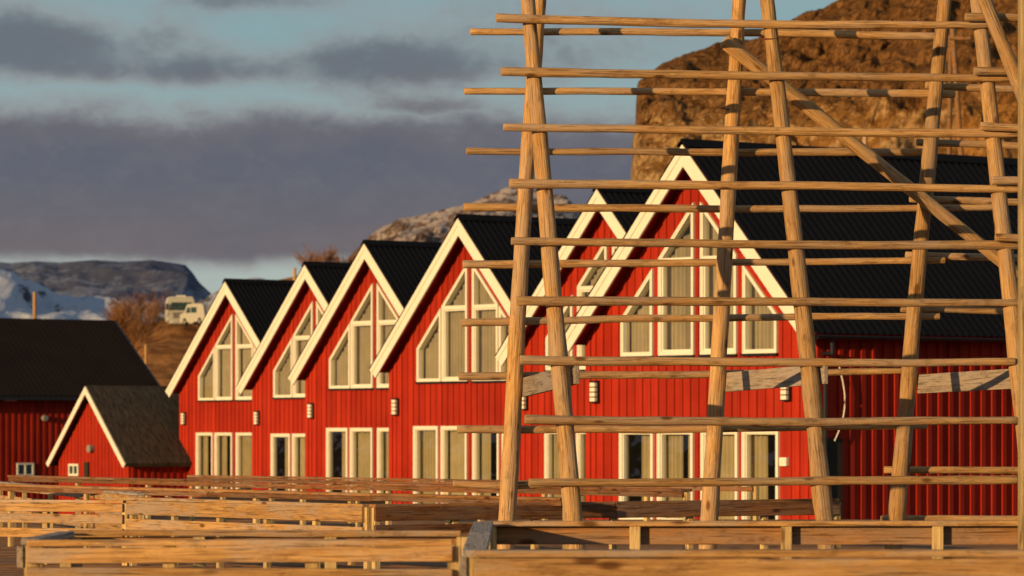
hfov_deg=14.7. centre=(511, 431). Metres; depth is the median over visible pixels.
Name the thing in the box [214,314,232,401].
window
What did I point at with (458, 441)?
window
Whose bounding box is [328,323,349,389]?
window
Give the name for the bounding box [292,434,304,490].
window
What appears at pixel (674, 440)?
window
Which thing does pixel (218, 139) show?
sky
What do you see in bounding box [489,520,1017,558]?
wooden railing
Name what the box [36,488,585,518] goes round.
ground
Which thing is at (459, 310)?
window
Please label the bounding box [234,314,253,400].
window
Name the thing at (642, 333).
window
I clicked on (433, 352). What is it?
window
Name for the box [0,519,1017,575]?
boardwalk
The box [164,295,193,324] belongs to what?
camper van
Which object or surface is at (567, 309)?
window
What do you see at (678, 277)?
window
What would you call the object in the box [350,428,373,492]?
window
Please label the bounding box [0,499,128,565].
wooden railing
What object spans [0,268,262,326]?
snowy slope
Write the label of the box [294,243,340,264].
bare tree
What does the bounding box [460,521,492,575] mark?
wooden railing
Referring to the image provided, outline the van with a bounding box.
[180,303,211,325]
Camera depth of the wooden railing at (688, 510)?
44.01 m
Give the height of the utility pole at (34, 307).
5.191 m
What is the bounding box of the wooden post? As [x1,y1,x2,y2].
[1018,0,1023,558]
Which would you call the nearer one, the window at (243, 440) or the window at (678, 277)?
the window at (678, 277)
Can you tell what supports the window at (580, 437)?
in the gabled house at (539, 457)
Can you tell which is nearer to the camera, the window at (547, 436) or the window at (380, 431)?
the window at (547, 436)
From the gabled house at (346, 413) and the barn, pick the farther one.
the barn
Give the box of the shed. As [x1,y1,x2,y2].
[46,385,210,513]
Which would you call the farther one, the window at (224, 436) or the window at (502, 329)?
the window at (224, 436)
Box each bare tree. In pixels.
[98,287,180,349]
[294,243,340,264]
[335,254,355,262]
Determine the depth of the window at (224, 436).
153.27 m
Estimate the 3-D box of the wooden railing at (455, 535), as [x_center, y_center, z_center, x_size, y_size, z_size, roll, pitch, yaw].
[-1.472,1.098,24.014,2.416,1.004,0.118,0,0,0]
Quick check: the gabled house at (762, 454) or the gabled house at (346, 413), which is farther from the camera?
the gabled house at (346, 413)
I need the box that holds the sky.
[0,0,836,293]
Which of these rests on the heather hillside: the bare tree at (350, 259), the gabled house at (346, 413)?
the bare tree at (350, 259)
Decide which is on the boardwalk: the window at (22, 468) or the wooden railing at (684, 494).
the wooden railing at (684, 494)
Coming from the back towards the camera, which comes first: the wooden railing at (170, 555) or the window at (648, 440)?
the window at (648, 440)
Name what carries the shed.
on the ground
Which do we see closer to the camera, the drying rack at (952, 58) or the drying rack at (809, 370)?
the drying rack at (809, 370)
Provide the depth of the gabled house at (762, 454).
85.66 m
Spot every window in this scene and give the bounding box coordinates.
[17,463,33,474]
[68,464,78,475]
[196,433,213,488]
[197,346,214,401]
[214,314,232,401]
[214,433,232,488]
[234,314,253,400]
[236,433,251,488]
[271,434,290,490]
[272,337,292,398]
[291,301,313,398]
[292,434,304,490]
[316,301,323,325]
[326,428,348,491]
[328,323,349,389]
[349,283,373,389]
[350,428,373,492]
[375,283,398,389]
[377,428,388,492]
[413,426,438,503]
[415,308,440,383]
[440,268,467,382]
[441,426,467,494]
[470,268,498,382]
[472,433,499,495]
[497,305,508,382]
[544,295,573,371]
[544,433,561,496]
[576,433,585,501]
[577,238,607,370]
[619,433,654,518]
[620,268,654,356]
[656,202,694,356]
[657,433,694,518]
[698,202,737,356]
[700,432,738,518]
[740,266,778,355]
[741,431,779,518]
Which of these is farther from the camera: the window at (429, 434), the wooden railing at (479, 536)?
the window at (429, 434)
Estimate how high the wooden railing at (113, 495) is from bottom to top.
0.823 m
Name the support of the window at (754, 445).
in the gabled house at (762, 454)
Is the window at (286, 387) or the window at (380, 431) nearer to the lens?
the window at (380, 431)
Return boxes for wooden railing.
[0,481,145,547]
[0,484,564,565]
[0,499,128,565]
[7,475,691,548]
[17,531,73,575]
[26,539,460,575]
[68,530,466,568]
[126,497,371,568]
[187,475,758,526]
[369,498,840,568]
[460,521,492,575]
[474,549,1023,575]
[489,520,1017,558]
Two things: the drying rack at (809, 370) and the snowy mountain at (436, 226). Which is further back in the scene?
the snowy mountain at (436, 226)
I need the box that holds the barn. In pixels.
[0,318,159,511]
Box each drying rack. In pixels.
[453,0,1017,548]
[947,29,970,154]
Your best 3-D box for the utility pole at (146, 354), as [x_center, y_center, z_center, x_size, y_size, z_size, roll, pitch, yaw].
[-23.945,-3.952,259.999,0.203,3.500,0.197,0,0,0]
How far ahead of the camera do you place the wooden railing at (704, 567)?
19.93 m
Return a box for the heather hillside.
[130,276,296,385]
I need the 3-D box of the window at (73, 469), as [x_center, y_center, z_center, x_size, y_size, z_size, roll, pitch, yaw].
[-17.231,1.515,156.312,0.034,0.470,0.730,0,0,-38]
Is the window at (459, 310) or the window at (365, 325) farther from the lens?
the window at (365, 325)
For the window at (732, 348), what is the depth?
85.62 m
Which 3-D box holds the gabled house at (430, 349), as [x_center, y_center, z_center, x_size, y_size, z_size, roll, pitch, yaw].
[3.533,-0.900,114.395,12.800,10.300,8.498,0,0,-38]
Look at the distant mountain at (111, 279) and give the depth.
8470.60 m
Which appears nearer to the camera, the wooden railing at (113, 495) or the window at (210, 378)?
the wooden railing at (113, 495)
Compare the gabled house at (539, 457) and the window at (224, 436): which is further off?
the window at (224, 436)
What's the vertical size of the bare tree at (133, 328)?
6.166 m
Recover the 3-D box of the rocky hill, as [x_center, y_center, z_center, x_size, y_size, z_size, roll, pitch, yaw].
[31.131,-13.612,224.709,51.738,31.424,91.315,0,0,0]
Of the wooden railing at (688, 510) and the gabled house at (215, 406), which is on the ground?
the gabled house at (215, 406)
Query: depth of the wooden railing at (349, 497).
48.96 m
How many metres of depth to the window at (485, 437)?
110.61 m
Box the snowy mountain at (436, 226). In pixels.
[351,187,580,258]
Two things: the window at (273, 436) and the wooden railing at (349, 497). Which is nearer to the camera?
the wooden railing at (349, 497)
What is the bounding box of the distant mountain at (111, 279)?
[0,260,210,304]
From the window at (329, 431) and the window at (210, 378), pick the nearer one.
the window at (329, 431)
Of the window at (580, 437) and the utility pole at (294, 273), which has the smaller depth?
the window at (580, 437)
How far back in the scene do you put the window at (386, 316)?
124.73 m
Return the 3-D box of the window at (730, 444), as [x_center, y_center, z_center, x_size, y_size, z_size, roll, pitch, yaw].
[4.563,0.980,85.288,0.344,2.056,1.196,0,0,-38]
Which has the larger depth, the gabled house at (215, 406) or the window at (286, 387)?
the gabled house at (215, 406)
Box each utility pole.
[33,292,36,318]
[145,344,146,364]
[293,268,295,279]
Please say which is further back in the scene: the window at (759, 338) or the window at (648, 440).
the window at (648, 440)
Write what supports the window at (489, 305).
in the gabled house at (430, 349)
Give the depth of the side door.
83.01 m
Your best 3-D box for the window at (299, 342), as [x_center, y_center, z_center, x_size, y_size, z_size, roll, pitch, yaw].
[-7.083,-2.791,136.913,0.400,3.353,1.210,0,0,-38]
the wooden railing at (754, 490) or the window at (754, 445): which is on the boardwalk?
the wooden railing at (754, 490)
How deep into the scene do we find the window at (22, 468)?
182.41 m
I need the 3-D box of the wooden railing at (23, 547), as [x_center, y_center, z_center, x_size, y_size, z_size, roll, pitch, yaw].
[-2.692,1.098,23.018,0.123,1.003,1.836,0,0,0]
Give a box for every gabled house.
[165,278,294,498]
[236,261,351,490]
[288,240,441,492]
[369,214,576,503]
[495,189,652,501]
[565,138,1017,518]
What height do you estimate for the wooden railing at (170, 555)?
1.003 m
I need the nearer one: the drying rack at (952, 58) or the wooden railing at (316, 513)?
the wooden railing at (316, 513)
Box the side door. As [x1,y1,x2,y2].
[827,438,842,518]
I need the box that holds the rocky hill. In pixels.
[630,0,1017,179]
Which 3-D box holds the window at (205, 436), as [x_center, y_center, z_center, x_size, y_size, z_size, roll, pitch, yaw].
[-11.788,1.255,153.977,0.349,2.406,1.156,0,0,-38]
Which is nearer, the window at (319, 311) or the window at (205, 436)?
the window at (319, 311)
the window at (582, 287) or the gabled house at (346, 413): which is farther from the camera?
the gabled house at (346, 413)
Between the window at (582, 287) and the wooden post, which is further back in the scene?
the window at (582, 287)
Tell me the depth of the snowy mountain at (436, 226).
2929.89 m
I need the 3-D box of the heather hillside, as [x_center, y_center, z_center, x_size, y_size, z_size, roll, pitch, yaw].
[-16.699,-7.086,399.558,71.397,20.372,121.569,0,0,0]
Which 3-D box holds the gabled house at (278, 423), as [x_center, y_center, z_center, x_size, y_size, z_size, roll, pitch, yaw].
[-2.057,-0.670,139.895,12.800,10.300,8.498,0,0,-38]

